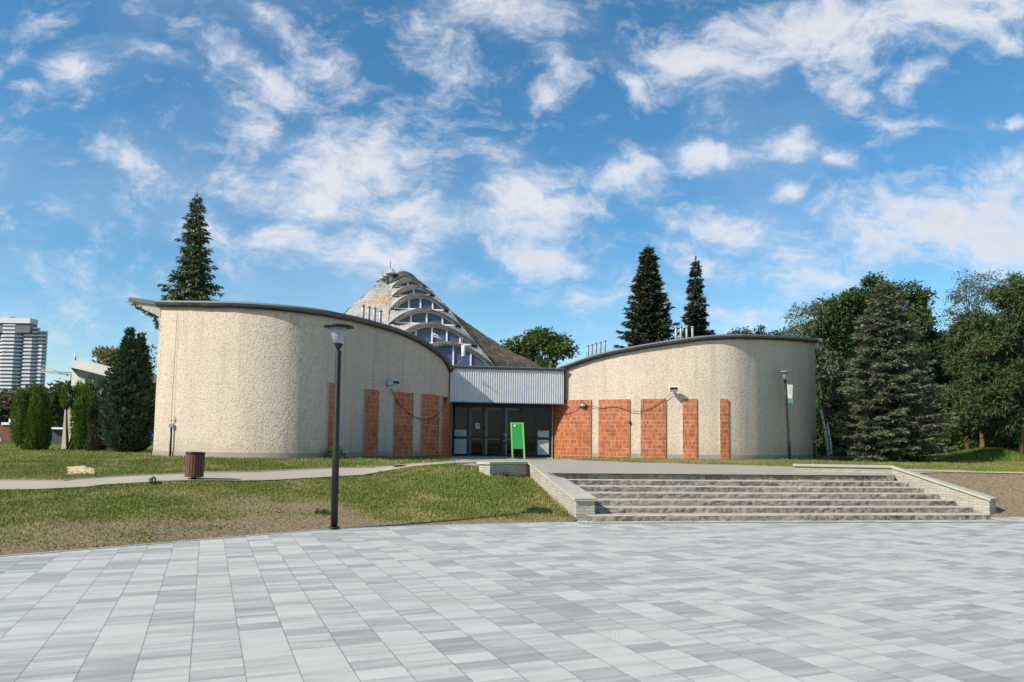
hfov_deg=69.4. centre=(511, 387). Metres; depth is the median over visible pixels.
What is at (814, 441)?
lightning conductor
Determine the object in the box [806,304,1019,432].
woodland
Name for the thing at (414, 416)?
cable
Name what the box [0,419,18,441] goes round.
brick house
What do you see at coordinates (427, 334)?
arched window
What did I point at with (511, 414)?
glass door
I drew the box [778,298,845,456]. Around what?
birch tree
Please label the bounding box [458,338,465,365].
antenna mast
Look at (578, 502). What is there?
wall
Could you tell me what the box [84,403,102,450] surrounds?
young cypress
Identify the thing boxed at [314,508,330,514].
leafy weed
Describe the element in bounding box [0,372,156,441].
woodland
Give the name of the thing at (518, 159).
sky
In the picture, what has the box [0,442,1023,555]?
ground
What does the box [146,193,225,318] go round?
spruce tree
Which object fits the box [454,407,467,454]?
window
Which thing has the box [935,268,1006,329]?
willow tree
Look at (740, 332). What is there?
treetop
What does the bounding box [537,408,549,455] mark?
window
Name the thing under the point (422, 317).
arched window
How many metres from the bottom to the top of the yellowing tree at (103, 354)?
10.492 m
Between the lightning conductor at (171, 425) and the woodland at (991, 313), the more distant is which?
the woodland at (991, 313)
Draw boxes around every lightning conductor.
[169,323,176,455]
[812,435,816,458]
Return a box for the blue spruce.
[827,279,958,462]
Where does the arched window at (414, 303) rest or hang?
in the exhibition pavilion
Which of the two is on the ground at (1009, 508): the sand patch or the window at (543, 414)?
the sand patch
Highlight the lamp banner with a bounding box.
[786,384,793,403]
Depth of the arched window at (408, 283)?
46.52 m
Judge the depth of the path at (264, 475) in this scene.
18.94 m
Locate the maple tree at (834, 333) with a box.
[794,293,865,455]
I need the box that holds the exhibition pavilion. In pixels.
[129,261,821,459]
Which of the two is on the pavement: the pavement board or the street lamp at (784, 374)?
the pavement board
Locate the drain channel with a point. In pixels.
(811, 522)
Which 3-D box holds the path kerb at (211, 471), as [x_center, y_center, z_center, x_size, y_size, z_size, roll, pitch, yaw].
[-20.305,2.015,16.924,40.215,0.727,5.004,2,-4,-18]
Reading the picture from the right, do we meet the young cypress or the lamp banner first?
the lamp banner
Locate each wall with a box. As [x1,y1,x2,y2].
[477,461,597,521]
[793,464,998,514]
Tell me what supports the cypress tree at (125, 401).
on the ground at (1009, 508)
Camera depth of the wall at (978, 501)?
19.12 m
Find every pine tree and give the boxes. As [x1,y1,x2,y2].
[755,325,766,334]
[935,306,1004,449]
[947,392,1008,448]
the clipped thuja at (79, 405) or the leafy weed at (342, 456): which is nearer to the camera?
the leafy weed at (342, 456)
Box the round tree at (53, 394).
[46,381,69,426]
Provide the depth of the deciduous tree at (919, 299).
45.94 m
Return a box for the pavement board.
[510,422,524,458]
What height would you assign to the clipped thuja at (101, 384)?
3.376 m
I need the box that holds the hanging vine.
[128,299,158,329]
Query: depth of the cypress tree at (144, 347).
29.34 m
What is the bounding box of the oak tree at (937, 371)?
[911,328,965,452]
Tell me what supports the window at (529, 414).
in the exhibition pavilion
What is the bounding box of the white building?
[70,353,156,443]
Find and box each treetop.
[727,326,759,333]
[766,326,795,335]
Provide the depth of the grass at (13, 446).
40.53 m
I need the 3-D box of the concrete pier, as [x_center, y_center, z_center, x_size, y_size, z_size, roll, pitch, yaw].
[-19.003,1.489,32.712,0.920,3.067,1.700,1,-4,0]
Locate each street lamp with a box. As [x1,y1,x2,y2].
[323,323,354,529]
[778,371,790,459]
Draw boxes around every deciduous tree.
[833,271,944,347]
[953,270,1023,454]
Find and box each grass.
[0,442,152,452]
[0,448,1023,484]
[0,455,574,552]
[761,455,1023,512]
[920,446,1023,461]
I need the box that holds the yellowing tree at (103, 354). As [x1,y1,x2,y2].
[90,344,156,371]
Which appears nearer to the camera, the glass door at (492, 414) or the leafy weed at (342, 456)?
the leafy weed at (342, 456)
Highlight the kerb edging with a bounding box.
[0,521,581,556]
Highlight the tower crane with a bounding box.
[41,365,71,380]
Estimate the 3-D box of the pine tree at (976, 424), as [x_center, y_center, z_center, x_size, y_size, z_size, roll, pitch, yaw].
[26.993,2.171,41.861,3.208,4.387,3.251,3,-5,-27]
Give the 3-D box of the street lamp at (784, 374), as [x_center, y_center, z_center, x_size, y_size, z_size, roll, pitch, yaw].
[12.414,1.332,33.344,0.580,4.228,0.580,-2,-4,0]
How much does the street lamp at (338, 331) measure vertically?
3.921 m
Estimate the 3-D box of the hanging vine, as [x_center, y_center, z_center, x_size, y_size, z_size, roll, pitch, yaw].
[-13.140,-2.622,26.372,1.332,1.204,0.644,1,-4,0]
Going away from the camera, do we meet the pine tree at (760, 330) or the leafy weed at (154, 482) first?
the leafy weed at (154, 482)
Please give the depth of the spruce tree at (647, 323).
55.96 m
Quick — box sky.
[0,0,1023,387]
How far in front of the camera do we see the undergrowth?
47.62 m
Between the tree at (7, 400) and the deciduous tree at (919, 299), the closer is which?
the deciduous tree at (919, 299)
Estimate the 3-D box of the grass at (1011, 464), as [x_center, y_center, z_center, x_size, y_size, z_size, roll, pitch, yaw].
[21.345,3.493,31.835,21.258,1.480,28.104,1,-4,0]
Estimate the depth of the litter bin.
18.07 m
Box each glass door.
[469,407,481,454]
[484,407,500,454]
[504,408,519,454]
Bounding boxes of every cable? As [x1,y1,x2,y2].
[391,389,445,419]
[591,395,668,411]
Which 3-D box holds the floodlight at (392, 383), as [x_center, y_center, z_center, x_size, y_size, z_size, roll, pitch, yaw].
[-4.783,-0.157,29.439,0.513,0.283,0.380,-3,-5,37]
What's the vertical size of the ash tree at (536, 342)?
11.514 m
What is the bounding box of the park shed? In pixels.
[51,427,62,443]
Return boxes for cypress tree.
[96,326,154,451]
[122,332,155,451]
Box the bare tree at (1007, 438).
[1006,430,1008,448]
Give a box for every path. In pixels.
[0,461,478,488]
[906,469,1023,473]
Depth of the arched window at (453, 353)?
40.25 m
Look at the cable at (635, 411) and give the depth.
32.73 m
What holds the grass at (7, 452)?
on the ground at (1009, 508)
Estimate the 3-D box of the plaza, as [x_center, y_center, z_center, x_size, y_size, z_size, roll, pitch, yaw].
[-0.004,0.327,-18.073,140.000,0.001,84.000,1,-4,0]
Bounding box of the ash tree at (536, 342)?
[499,325,580,367]
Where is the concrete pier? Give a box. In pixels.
[61,385,89,448]
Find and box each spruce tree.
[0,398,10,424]
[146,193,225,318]
[614,243,681,348]
[677,256,714,338]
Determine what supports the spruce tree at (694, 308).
on the ground at (1009, 508)
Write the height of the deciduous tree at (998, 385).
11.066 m
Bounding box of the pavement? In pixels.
[452,456,965,474]
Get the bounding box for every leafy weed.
[148,476,161,484]
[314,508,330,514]
[325,445,345,458]
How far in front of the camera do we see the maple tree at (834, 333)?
46.61 m
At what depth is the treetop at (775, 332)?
70.54 m
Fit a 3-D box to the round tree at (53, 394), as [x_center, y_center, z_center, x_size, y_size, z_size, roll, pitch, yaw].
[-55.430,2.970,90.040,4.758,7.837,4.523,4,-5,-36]
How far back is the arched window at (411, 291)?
45.56 m
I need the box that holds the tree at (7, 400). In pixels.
[0,391,22,420]
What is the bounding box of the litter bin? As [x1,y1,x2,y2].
[184,452,205,478]
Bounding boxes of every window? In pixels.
[396,298,443,310]
[396,313,454,325]
[398,282,422,286]
[398,290,428,295]
[412,327,470,344]
[438,346,486,365]
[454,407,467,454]
[522,408,535,455]
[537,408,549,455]
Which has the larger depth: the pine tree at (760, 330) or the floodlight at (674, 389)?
the pine tree at (760, 330)
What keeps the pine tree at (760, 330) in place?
on the ground at (1009, 508)
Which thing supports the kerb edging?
on the plaza
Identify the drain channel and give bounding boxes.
[680,522,925,522]
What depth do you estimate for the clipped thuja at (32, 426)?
29.64 m
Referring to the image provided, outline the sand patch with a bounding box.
[67,466,94,473]
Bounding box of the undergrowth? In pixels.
[816,418,1018,455]
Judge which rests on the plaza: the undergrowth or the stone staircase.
the stone staircase
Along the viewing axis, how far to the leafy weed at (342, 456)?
25.02 m
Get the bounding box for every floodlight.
[386,380,399,387]
[669,386,677,393]
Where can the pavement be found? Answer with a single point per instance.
(576, 466)
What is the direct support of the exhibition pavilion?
on the ground at (1009, 508)
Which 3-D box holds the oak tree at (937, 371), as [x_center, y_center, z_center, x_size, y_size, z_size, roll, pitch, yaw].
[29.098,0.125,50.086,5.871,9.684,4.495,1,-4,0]
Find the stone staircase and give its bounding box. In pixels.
[549,473,991,520]
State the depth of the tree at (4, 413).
94.94 m
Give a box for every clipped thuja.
[8,380,53,449]
[59,378,99,450]
[95,378,108,449]
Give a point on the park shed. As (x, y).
(57, 432)
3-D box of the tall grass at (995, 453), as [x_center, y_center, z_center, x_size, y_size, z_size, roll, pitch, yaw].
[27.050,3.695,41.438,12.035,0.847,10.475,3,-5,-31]
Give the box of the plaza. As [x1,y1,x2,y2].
[0,517,1023,681]
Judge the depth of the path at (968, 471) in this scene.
22.44 m
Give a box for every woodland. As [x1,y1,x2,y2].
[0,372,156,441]
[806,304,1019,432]
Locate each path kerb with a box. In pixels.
[0,460,455,480]
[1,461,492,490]
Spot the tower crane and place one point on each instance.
(64, 373)
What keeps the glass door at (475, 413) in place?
in the exhibition pavilion
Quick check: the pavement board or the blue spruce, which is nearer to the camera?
the pavement board

